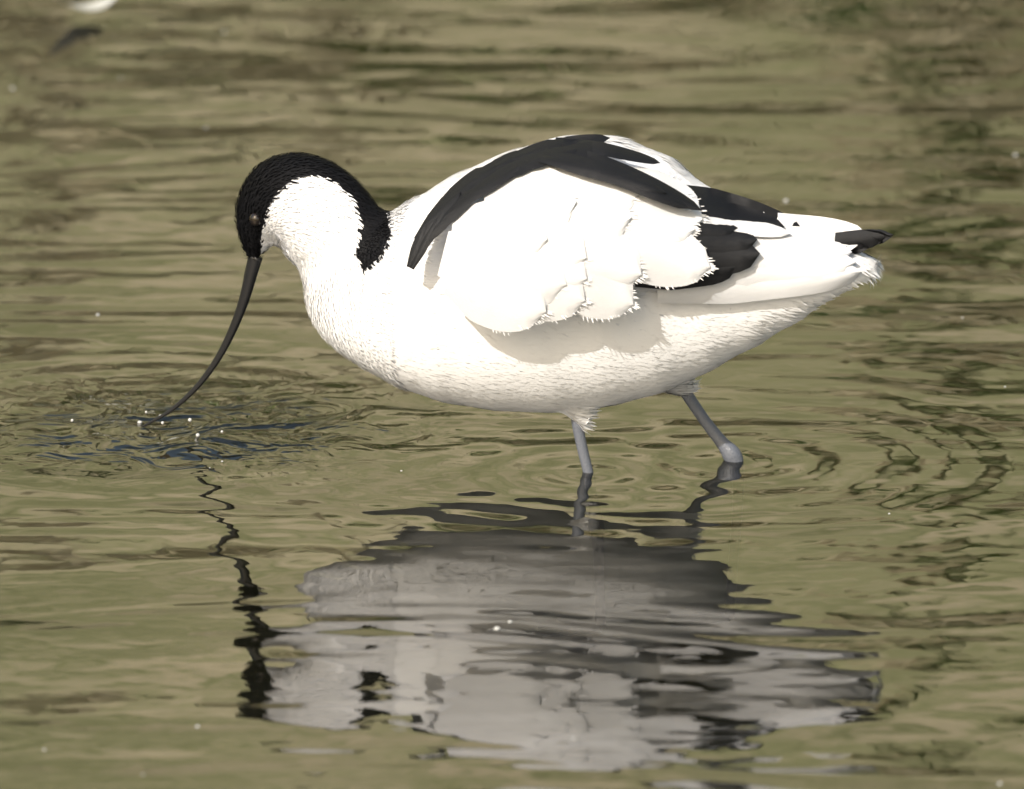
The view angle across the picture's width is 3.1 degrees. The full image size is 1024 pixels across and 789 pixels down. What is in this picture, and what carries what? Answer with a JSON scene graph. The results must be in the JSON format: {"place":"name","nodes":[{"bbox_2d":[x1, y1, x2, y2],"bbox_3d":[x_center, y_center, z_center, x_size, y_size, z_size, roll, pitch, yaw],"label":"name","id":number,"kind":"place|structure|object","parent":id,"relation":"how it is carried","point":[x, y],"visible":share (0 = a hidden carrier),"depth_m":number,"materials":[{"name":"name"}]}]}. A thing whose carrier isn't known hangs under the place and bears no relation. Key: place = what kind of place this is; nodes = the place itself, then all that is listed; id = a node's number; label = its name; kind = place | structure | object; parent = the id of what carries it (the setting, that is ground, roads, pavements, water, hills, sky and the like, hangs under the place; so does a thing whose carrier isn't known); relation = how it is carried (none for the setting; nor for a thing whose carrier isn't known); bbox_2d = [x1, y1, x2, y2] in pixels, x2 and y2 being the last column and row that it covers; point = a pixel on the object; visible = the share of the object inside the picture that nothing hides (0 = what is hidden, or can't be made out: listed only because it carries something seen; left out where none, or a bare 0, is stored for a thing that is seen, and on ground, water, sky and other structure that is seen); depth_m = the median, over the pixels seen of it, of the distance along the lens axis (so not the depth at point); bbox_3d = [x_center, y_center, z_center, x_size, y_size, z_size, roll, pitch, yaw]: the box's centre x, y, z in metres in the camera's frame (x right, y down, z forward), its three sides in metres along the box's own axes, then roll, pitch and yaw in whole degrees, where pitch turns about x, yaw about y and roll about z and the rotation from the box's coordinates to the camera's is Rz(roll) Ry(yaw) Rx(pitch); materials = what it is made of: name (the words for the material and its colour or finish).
{"place":"outdoors","nodes":[
{"label":"outdoors","id":0,"kind":"place"},
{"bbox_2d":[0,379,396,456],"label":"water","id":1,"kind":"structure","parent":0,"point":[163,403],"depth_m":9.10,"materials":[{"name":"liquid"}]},
{"bbox_2d":[11,0,1016,784],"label":"floating flecks and feathers","id":2,"kind":"object","parent":1,"relation":"on","point":[99,4],"visible":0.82,"depth_m":9.93,"materials":[{"name":"grey"}]},
{"bbox_2d":[0,0,1023,788],"bbox_3d":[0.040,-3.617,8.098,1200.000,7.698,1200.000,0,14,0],"label":"water","id":3,"kind":"structure","parent":0,"point":[320,612],"depth_m":9.38,"materials":[{"name":"green liquid"}]},
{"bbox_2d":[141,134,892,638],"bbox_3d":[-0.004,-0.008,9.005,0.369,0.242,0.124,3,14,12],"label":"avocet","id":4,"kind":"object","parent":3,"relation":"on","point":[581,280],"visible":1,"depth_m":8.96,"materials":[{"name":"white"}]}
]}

